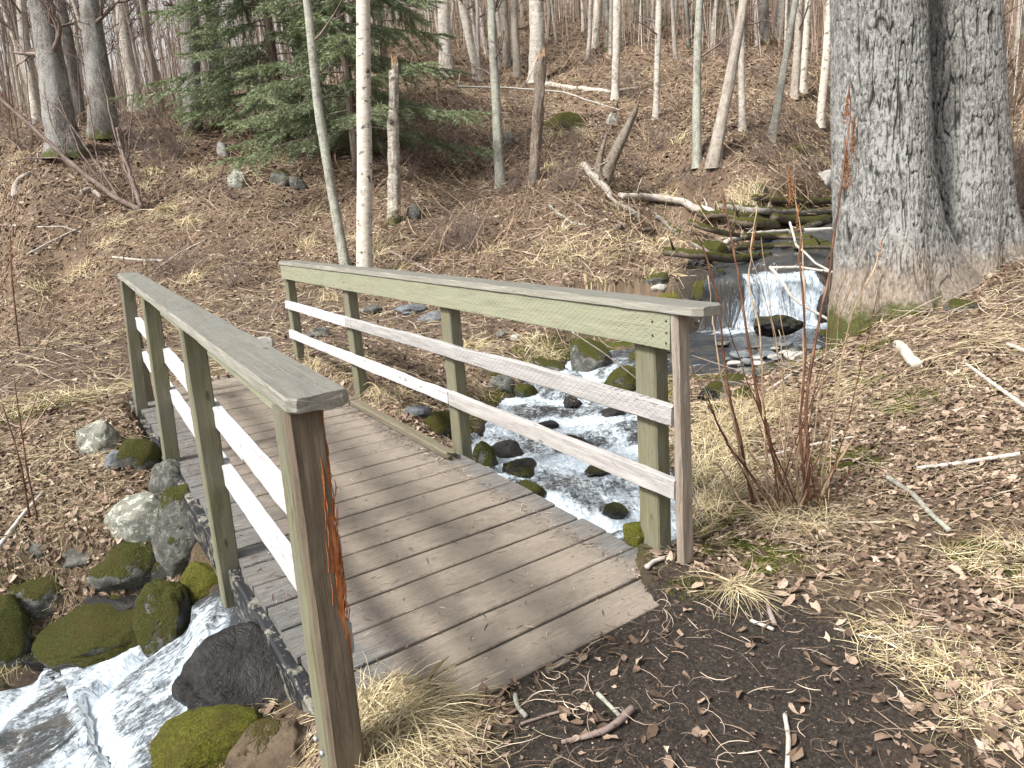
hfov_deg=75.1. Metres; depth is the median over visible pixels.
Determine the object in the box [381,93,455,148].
bare bush
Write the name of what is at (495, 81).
alder tree
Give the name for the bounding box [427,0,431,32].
birch tree
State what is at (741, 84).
aspen tree
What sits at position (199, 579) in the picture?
rock
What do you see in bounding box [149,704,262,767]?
rock
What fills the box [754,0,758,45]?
birch tree
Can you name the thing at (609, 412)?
rock
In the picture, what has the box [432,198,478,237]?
bare bush
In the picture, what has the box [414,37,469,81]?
bare bush
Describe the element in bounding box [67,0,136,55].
aspen tree
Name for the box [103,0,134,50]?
birch tree
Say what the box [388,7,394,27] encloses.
aspen tree
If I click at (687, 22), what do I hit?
aspen tree
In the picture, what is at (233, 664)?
rock
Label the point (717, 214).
fallen log
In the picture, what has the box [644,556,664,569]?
stick
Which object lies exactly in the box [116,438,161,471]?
rock
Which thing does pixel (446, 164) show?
dead stems
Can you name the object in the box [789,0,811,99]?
birch tree
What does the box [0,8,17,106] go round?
aspen tree
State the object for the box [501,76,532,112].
bare bush
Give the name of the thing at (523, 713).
stick
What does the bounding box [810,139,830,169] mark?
bare bush
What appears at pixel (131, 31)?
birch tree
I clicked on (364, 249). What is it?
birch tree
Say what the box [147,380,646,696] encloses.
deck debris
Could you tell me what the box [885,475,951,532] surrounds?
stick
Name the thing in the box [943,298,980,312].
rock
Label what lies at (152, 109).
bare bush
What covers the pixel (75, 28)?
birch tree
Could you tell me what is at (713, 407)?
rock
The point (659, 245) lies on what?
grass tuft
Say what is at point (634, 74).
bare bush
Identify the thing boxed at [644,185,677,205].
grass tuft
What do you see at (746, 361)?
cobble
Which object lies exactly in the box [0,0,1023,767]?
ground
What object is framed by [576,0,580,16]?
aspen tree
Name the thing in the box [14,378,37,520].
weed stem
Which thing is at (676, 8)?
birch tree
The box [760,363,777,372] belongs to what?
rock
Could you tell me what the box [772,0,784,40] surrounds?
aspen tree
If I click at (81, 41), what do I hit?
birch tree
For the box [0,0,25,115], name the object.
birch tree
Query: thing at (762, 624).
stick
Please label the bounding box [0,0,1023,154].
sapling brush
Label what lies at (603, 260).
grass tuft
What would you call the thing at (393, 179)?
dead birch stump
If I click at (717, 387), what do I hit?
rock
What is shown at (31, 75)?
birch tree
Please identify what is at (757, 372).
rock
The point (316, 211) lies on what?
grass tuft
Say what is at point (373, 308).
rock
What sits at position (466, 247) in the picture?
bare bush
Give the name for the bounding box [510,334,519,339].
rock
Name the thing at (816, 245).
fallen log
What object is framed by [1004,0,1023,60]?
aspen tree
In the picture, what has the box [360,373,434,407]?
grass tuft
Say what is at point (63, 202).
bare bush
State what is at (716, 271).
rock
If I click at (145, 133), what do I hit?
bare bush
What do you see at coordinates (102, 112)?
bare bush
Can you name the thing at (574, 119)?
rock
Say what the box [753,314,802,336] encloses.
rock
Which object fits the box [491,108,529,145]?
bare bush
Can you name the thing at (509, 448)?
rock
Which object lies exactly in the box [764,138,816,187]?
bare bush
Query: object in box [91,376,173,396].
grass tuft
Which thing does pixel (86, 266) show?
grass tuft
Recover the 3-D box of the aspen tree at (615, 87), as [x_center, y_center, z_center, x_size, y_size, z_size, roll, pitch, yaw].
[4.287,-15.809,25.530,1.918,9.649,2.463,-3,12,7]
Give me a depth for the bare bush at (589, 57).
30.82 m
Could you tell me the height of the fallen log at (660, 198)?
1.337 m
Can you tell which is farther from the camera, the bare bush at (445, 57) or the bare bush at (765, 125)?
the bare bush at (445, 57)
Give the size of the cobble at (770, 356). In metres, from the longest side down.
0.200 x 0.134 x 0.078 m
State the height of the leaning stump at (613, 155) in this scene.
2.366 m
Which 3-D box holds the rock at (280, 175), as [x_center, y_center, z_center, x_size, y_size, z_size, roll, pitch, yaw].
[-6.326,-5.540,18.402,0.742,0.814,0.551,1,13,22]
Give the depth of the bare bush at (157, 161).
19.21 m
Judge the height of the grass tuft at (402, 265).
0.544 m
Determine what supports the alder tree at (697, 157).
on the ground at (814, 682)
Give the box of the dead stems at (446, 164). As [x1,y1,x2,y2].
[0,6,1023,350]
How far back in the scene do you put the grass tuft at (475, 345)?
9.15 m
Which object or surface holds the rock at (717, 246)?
on the ground at (814, 682)
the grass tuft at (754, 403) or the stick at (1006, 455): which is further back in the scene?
the grass tuft at (754, 403)
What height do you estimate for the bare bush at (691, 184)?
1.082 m
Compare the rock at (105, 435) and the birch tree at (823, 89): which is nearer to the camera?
the rock at (105, 435)
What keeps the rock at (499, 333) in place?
on the ground at (814, 682)
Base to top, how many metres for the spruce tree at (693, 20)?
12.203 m
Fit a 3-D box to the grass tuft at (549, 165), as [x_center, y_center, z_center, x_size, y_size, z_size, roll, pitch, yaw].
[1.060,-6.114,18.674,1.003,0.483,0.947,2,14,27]
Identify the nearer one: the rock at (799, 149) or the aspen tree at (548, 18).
the rock at (799, 149)
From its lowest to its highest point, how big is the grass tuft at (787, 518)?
0.338 m
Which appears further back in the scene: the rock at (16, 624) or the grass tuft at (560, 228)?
the grass tuft at (560, 228)
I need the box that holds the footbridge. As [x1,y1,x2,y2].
[117,260,720,767]
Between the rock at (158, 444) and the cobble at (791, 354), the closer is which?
the rock at (158, 444)
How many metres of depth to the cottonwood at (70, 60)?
22.76 m
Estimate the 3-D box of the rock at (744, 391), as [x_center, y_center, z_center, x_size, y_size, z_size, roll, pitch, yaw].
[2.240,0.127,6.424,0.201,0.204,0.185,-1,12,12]
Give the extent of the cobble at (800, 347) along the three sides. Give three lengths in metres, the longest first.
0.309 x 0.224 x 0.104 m
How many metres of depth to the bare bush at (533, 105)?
25.06 m
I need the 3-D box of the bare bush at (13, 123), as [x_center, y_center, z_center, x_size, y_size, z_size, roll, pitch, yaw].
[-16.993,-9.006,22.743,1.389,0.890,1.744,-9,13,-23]
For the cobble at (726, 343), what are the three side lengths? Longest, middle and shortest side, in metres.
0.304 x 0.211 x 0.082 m
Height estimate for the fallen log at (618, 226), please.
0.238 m
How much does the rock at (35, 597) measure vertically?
0.397 m
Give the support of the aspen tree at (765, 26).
on the ground at (814, 682)
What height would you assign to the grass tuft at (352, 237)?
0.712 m
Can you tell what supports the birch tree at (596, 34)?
on the ground at (814, 682)
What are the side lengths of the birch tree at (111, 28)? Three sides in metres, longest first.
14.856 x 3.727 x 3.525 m
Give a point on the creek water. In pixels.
(118, 711)
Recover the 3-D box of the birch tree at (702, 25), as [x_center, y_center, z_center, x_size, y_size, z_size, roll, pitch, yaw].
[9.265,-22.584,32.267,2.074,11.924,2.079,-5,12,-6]
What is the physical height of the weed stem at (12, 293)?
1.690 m
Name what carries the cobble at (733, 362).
on the creek water
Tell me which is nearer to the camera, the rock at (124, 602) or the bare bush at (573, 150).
the rock at (124, 602)
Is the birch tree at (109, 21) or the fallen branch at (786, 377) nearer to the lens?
the fallen branch at (786, 377)
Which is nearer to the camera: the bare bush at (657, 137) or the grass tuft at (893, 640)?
the grass tuft at (893, 640)
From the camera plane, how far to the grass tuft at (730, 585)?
3.11 m
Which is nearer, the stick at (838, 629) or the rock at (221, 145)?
the stick at (838, 629)
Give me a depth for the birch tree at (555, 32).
35.73 m
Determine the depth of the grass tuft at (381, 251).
14.39 m
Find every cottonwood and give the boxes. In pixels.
[9,0,89,159]
[26,0,86,122]
[79,0,129,139]
[161,0,224,135]
[198,0,234,129]
[827,0,1023,346]
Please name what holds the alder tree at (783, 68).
on the ground at (814, 682)
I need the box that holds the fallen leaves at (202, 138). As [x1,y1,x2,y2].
[0,0,1023,293]
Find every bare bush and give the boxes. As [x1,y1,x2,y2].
[0,99,44,150]
[0,106,36,133]
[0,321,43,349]
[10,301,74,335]
[32,176,87,216]
[78,89,166,148]
[78,152,152,184]
[86,86,179,159]
[86,237,184,290]
[114,119,201,169]
[122,84,213,157]
[134,93,173,114]
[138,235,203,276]
[145,113,201,158]
[161,158,226,189]
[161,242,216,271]
[165,228,278,287]
[216,180,243,198]
[375,121,445,160]
[378,141,438,179]
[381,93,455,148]
[392,54,433,84]
[393,38,422,58]
[400,103,489,164]
[408,78,430,93]
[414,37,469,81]
[424,199,488,250]
[425,191,498,251]
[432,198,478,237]
[446,78,463,94]
[447,96,471,109]
[467,65,484,85]
[482,150,536,193]
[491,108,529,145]
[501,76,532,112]
[521,91,552,109]
[538,143,597,189]
[544,169,575,190]
[547,153,587,179]
[548,111,603,156]
[574,52,598,76]
[579,44,603,66]
[596,52,651,97]
[602,56,622,90]
[609,129,662,174]
[620,60,648,81]
[643,101,677,149]
[665,141,738,187]
[706,36,750,65]
[707,26,746,58]
[726,94,801,141]
[743,106,786,164]
[745,57,772,78]
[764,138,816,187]
[766,39,779,62]
[769,102,824,145]
[785,140,830,166]
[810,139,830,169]
[1006,35,1023,174]
[1011,124,1023,216]
[1012,118,1023,213]
[1012,141,1023,204]
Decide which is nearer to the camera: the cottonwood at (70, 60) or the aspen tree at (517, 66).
the cottonwood at (70, 60)
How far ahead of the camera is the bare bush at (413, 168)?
18.22 m
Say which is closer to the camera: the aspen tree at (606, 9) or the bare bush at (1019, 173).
the bare bush at (1019, 173)
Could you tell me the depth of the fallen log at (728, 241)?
15.11 m
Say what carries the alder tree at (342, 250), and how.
on the ground at (814, 682)
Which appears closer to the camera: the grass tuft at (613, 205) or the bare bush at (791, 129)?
the grass tuft at (613, 205)
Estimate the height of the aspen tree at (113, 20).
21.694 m
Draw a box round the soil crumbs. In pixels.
[429,560,873,767]
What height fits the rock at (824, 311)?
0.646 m
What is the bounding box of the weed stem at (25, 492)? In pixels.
[2,404,30,518]
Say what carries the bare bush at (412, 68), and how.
on the ground at (814, 682)
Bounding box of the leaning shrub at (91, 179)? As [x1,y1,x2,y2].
[0,50,149,211]
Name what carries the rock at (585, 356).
on the ground at (814, 682)
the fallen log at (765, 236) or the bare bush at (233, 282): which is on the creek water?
the fallen log at (765, 236)
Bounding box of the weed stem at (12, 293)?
[9,233,20,348]
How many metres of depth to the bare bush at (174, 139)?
19.24 m
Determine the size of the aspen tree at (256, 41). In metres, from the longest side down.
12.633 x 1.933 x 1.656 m
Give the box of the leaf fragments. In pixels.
[0,359,1023,767]
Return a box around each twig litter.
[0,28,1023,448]
[0,311,1023,767]
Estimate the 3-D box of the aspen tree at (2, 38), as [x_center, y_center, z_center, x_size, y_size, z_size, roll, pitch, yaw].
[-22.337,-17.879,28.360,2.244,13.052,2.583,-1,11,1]
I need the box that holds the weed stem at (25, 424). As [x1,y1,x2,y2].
[18,392,37,436]
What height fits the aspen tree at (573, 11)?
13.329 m
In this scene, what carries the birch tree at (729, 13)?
on the ground at (814, 682)
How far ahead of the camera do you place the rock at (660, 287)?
11.25 m
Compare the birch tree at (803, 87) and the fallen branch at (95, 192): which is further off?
the birch tree at (803, 87)
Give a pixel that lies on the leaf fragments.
(952, 579)
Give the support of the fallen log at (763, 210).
on the fallen log at (717, 214)
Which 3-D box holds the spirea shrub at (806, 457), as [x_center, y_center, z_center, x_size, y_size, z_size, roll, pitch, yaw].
[1.660,-0.422,3.909,1.282,2.542,0.926,-4,12,1]
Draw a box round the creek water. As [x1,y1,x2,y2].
[0,223,832,767]
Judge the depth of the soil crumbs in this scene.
2.47 m
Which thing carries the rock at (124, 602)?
on the ground at (814, 682)
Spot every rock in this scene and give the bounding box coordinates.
[0,594,32,667]
[5,574,63,619]
[16,650,46,671]
[25,536,46,558]
[31,594,138,671]
[60,549,89,568]
[76,420,120,454]
[79,592,137,611]
[86,541,154,591]
[104,450,119,469]
[104,492,160,542]
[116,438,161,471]
[132,579,191,657]
[149,459,180,494]
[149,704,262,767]
[150,439,161,452]
[150,560,168,579]
[151,483,197,578]
[171,621,286,711]
[180,561,217,605]
[216,141,228,156]
[225,717,311,767]
[227,169,246,187]
[258,336,274,346]
[269,168,289,186]
[289,176,307,190]
[306,327,330,336]
[359,304,382,313]
[392,304,426,314]
[403,405,430,417]
[406,204,420,219]
[417,311,440,322]
[424,411,451,438]
[472,441,497,466]
[488,374,514,392]
[491,439,523,457]
[496,330,506,337]
[502,131,515,144]
[502,457,536,477]
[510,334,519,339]
[514,383,537,397]
[517,480,545,496]
[532,357,564,370]
[538,420,558,428]
[543,112,586,130]
[563,396,582,408]
[567,434,590,443]
[569,338,612,371]
[584,465,608,476]
[600,408,624,416]
[602,502,628,518]
[604,365,635,390]
[606,112,618,124]
[622,521,643,547]
[628,351,634,361]
[643,272,668,285]
[651,284,666,291]
[654,291,678,298]
[686,259,712,266]
[692,279,705,300]
[696,387,717,401]
[702,240,728,253]
[705,266,725,300]
[706,381,733,399]
[706,403,725,413]
[718,373,748,385]
[734,386,753,401]
[739,367,760,376]
[744,227,772,230]
[749,182,767,195]
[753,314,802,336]
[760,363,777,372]
[792,144,808,158]
[792,238,830,250]
[816,289,830,322]
[818,170,830,188]
[819,329,826,336]
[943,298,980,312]
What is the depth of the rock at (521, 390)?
7.75 m
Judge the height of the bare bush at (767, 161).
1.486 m
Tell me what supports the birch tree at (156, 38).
on the ground at (814, 682)
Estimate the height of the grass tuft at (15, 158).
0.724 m
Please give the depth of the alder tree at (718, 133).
18.00 m
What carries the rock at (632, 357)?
on the ground at (814, 682)
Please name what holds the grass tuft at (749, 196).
on the ground at (814, 682)
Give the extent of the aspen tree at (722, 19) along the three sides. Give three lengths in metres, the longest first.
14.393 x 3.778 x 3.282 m
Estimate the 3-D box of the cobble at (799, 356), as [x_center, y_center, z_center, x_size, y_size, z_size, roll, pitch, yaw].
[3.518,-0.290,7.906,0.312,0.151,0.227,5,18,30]
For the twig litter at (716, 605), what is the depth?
2.73 m
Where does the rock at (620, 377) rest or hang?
on the ground at (814, 682)
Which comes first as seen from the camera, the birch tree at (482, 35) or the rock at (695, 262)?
the rock at (695, 262)
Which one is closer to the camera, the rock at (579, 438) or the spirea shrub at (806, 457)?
the spirea shrub at (806, 457)
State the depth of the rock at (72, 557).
4.55 m
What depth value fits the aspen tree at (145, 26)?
25.92 m
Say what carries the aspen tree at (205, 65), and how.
on the ground at (814, 682)
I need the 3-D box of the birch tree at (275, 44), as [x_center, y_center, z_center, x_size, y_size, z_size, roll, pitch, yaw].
[-14.239,-24.043,38.334,2.628,12.555,3.263,-10,11,-31]
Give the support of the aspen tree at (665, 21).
on the ground at (814, 682)
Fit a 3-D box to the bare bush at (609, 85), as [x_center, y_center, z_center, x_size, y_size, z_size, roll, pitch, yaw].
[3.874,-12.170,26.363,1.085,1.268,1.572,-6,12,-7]
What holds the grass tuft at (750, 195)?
on the ground at (814, 682)
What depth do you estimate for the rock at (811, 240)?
12.57 m
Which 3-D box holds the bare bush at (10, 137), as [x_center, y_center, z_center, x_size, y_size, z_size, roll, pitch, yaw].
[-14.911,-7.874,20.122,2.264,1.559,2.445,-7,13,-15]
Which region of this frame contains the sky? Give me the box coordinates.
[0,0,456,93]
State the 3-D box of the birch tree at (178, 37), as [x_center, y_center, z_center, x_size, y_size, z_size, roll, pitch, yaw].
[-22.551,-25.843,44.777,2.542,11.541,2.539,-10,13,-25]
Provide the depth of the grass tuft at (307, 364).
8.07 m
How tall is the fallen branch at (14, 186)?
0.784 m
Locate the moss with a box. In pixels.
[0,327,1018,677]
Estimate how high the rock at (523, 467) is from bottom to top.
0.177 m
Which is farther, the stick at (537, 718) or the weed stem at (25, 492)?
the weed stem at (25, 492)
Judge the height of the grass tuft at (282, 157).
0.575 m
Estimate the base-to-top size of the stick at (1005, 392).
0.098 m
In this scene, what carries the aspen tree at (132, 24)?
on the ground at (814, 682)
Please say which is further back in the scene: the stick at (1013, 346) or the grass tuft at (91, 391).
the grass tuft at (91, 391)
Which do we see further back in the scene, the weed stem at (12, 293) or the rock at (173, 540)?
the weed stem at (12, 293)
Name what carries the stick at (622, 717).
on the ground at (814, 682)
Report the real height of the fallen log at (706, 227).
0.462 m
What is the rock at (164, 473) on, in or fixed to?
on the rock at (131, 518)
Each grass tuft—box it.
[0,384,90,421]
[7,152,21,167]
[20,271,64,297]
[34,378,129,407]
[61,259,92,282]
[74,256,99,275]
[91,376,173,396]
[92,221,133,253]
[101,210,136,231]
[127,194,190,222]
[129,176,158,192]
[138,163,165,175]
[162,263,212,289]
[168,207,209,229]
[181,162,211,178]
[197,168,226,184]
[269,148,291,164]
[285,232,327,251]
[292,643,528,767]
[295,197,327,219]
[299,349,332,371]
[307,675,502,767]
[312,180,353,196]
[314,287,341,305]
[346,230,378,244]
[350,233,386,253]
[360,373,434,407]
[373,231,396,262]
[384,255,423,270]
[462,332,501,350]
[478,238,520,257]
[506,326,567,361]
[514,232,634,269]
[539,158,566,171]
[540,217,579,238]
[543,127,566,140]
[545,226,692,259]
[562,155,591,168]
[574,130,598,140]
[575,126,593,136]
[579,269,617,290]
[609,196,626,215]
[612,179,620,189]
[629,259,694,279]
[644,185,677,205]
[659,554,819,631]
[666,128,688,145]
[669,390,821,478]
[671,420,788,498]
[692,454,773,529]
[693,376,816,429]
[714,478,896,559]
[716,170,776,212]
[732,187,770,203]
[738,132,761,145]
[815,148,828,164]
[822,591,1005,690]
[854,616,1023,766]
[908,359,1023,405]
[912,517,1023,603]
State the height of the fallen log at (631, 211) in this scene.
1.791 m
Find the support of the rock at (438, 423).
on the ground at (814, 682)
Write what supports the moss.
on the ground at (814, 682)
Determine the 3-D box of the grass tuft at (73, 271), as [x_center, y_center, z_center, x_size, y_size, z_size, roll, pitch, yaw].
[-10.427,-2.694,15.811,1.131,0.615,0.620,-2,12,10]
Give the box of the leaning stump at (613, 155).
[594,100,638,189]
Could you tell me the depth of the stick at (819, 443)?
4.85 m
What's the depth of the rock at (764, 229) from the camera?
15.33 m
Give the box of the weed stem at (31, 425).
[23,392,56,432]
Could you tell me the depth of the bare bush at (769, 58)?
28.67 m
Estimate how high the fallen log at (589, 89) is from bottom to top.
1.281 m
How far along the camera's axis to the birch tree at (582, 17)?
37.31 m
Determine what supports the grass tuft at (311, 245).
on the ground at (814, 682)
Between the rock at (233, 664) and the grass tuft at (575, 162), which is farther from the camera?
the grass tuft at (575, 162)
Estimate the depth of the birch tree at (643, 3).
37.73 m
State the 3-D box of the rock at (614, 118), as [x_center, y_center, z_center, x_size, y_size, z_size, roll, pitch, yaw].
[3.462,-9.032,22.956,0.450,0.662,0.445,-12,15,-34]
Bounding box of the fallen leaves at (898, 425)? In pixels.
[0,99,1023,626]
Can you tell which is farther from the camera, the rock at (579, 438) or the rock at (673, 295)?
the rock at (673, 295)
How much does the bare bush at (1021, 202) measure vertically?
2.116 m
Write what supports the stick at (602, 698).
on the ground at (814, 682)
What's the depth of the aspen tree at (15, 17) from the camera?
26.15 m
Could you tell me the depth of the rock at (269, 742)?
2.36 m
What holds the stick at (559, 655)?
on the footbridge
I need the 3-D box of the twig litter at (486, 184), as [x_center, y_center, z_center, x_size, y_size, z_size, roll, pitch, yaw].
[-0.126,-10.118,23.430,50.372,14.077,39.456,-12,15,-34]
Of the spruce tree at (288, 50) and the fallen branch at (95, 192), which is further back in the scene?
the spruce tree at (288, 50)
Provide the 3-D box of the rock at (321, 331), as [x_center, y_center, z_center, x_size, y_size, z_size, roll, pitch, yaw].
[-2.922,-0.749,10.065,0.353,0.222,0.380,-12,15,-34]
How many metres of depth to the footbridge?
3.44 m
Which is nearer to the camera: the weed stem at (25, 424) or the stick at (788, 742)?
the stick at (788, 742)
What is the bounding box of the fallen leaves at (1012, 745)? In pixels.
[0,341,1023,767]
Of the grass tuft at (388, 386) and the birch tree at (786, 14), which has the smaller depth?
the grass tuft at (388, 386)
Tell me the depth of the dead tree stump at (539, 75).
17.78 m
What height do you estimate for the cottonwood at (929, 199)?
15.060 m
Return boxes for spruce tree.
[105,0,447,140]
[208,0,506,179]
[262,19,319,75]
[370,0,436,60]
[621,0,655,25]
[669,0,738,31]
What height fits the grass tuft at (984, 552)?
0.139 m
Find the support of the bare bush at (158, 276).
on the ground at (814, 682)
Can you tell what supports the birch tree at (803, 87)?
on the ground at (814, 682)
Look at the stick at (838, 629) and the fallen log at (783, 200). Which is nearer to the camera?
the stick at (838, 629)
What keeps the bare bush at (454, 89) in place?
on the ground at (814, 682)
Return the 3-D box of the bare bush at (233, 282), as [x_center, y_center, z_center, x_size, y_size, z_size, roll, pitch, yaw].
[-5.620,-2.576,13.304,1.817,1.281,1.701,-1,12,12]
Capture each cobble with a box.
[714,341,729,346]
[727,360,740,364]
[729,351,749,358]
[739,358,759,365]
[741,349,757,354]
[744,345,759,348]
[754,361,765,365]
[757,350,775,357]
[767,354,779,359]
[783,351,801,360]
[784,341,792,345]
[787,347,800,351]
[795,354,816,359]
[797,344,822,350]
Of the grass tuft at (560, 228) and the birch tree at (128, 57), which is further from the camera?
the birch tree at (128, 57)
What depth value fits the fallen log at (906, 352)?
6.17 m
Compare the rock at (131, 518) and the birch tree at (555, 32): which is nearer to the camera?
the rock at (131, 518)
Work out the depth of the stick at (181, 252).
15.24 m
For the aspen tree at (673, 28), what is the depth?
30.04 m
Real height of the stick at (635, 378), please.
1.120 m
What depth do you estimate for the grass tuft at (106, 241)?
16.16 m
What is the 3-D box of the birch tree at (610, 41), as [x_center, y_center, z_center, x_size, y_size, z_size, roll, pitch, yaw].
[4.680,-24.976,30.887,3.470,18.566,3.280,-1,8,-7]
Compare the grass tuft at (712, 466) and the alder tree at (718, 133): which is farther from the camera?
the alder tree at (718, 133)
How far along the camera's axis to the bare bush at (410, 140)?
19.53 m
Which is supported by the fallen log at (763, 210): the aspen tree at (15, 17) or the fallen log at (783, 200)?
the fallen log at (783, 200)
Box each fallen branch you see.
[11,172,29,199]
[80,187,102,198]
[385,248,432,271]
[455,85,620,110]
[548,204,587,225]
[743,347,837,405]
[789,222,828,269]
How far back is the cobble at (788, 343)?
9.02 m
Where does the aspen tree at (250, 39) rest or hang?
on the ground at (814, 682)
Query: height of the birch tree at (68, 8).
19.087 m
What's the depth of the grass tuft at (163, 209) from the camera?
17.02 m
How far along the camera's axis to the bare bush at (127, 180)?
18.06 m
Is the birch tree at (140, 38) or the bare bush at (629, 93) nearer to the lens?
the bare bush at (629, 93)
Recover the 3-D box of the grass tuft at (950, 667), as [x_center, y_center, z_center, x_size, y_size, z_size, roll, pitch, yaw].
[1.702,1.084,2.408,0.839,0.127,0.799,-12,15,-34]
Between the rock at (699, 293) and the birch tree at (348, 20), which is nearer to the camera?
the rock at (699, 293)
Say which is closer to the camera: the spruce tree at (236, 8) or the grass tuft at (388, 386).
the grass tuft at (388, 386)
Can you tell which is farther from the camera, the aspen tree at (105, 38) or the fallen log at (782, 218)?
the aspen tree at (105, 38)
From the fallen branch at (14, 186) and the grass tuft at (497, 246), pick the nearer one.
the grass tuft at (497, 246)
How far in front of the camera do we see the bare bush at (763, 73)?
25.93 m
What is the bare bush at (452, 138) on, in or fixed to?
on the ground at (814, 682)
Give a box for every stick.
[0,490,44,547]
[12,224,82,232]
[26,229,75,254]
[112,256,162,261]
[157,240,204,269]
[513,693,527,718]
[520,711,559,724]
[536,654,573,658]
[561,704,634,743]
[572,332,703,520]
[596,691,621,716]
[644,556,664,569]
[737,436,856,463]
[750,619,773,630]
[765,597,776,625]
[769,521,885,527]
[782,713,790,767]
[810,458,897,477]
[834,627,972,638]
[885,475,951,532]
[916,452,1020,468]
[964,362,1023,407]
[1005,342,1023,352]
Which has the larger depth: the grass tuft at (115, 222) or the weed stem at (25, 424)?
the grass tuft at (115, 222)
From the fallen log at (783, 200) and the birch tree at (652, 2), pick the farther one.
the birch tree at (652, 2)
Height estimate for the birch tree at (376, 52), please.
14.646 m
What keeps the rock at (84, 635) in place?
on the ground at (814, 682)
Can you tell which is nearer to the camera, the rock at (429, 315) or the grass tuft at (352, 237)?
the rock at (429, 315)
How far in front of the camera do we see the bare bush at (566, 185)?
16.69 m
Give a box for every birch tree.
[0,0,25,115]
[0,0,40,103]
[0,0,100,38]
[0,44,6,91]
[7,30,26,107]
[8,0,41,124]
[55,0,124,65]
[67,0,84,107]
[74,24,84,64]
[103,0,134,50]
[104,1,136,107]
[110,0,154,80]
[115,0,152,111]
[129,1,165,70]
[132,0,179,90]
[151,0,178,97]
[152,0,180,48]
[154,1,166,73]
[162,0,180,67]
[230,0,263,44]
[258,18,280,76]
[272,0,290,79]
[345,0,355,77]
[356,0,372,267]
[372,3,385,62]
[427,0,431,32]
[433,3,437,37]
[449,0,454,34]
[455,0,504,67]
[470,0,476,52]
[479,0,487,54]
[495,0,501,36]
[495,0,501,69]
[550,0,557,42]
[581,0,584,30]
[584,0,592,60]
[592,0,601,48]
[608,0,612,54]
[642,0,644,24]
[646,0,649,38]
[651,0,654,28]
[674,0,677,34]
[695,0,712,45]
[710,0,718,47]
[724,0,738,42]
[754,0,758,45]
[784,0,787,45]
[785,0,811,92]
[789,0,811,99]
[816,0,830,128]
[1012,0,1021,58]
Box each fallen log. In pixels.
[545,82,639,93]
[580,161,642,221]
[615,223,655,232]
[618,177,724,221]
[655,213,713,251]
[662,236,771,262]
[686,219,740,237]
[696,201,832,218]
[718,196,831,215]
[723,227,831,244]
[729,199,780,229]
[731,236,830,249]
[741,232,812,240]
[752,194,831,205]
[769,202,831,224]
[788,221,822,232]
[892,340,922,367]
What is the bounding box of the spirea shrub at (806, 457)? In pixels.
[689,84,882,519]
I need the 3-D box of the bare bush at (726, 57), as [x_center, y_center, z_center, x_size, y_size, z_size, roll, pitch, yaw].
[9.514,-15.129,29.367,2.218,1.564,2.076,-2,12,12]
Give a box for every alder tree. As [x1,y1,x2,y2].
[288,0,353,265]
[464,0,509,188]
[672,0,733,168]
[704,0,748,168]
[767,0,798,142]
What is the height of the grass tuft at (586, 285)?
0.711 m
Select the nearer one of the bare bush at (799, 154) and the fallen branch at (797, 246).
the fallen branch at (797, 246)
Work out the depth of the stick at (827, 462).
4.52 m
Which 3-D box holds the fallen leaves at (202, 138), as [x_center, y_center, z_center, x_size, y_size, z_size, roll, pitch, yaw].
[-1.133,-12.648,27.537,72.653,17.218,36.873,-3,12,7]
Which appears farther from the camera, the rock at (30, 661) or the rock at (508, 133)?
the rock at (508, 133)
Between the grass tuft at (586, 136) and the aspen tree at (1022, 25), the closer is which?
the grass tuft at (586, 136)
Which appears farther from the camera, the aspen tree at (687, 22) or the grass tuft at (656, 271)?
the aspen tree at (687, 22)
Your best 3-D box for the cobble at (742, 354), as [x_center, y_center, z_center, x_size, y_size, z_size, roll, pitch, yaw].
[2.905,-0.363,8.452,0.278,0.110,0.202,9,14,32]
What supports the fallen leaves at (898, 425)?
on the ground at (814, 682)
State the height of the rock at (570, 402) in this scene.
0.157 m
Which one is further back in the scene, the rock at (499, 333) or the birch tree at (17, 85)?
the birch tree at (17, 85)
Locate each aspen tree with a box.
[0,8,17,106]
[0,12,15,117]
[6,0,28,115]
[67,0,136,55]
[80,0,147,55]
[108,0,126,99]
[131,0,160,112]
[135,0,163,111]
[145,2,167,74]
[199,18,208,89]
[231,0,262,105]
[250,0,262,63]
[381,2,388,53]
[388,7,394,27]
[437,0,453,77]
[457,0,482,80]
[500,0,511,66]
[501,0,529,76]
[518,0,547,83]
[545,0,550,36]
[573,0,574,22]
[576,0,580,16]
[601,0,620,100]
[603,0,608,51]
[623,0,662,119]
[664,0,666,24]
[670,0,678,60]
[684,0,690,48]
[719,0,725,38]
[738,0,780,131]
[759,0,770,44]
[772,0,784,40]
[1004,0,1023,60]
[1020,0,1023,40]
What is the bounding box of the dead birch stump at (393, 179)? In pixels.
[387,56,400,226]
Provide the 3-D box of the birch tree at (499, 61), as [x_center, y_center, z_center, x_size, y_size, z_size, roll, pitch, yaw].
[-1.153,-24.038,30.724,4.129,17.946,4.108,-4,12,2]
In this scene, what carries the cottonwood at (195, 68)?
on the ground at (814, 682)
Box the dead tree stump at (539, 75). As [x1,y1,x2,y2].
[527,47,546,183]
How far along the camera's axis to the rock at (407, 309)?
11.19 m
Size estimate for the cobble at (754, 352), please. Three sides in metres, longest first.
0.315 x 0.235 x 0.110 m
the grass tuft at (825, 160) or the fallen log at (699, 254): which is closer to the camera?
the fallen log at (699, 254)
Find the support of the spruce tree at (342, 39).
on the ground at (814, 682)
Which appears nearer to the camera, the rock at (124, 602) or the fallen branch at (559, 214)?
the rock at (124, 602)

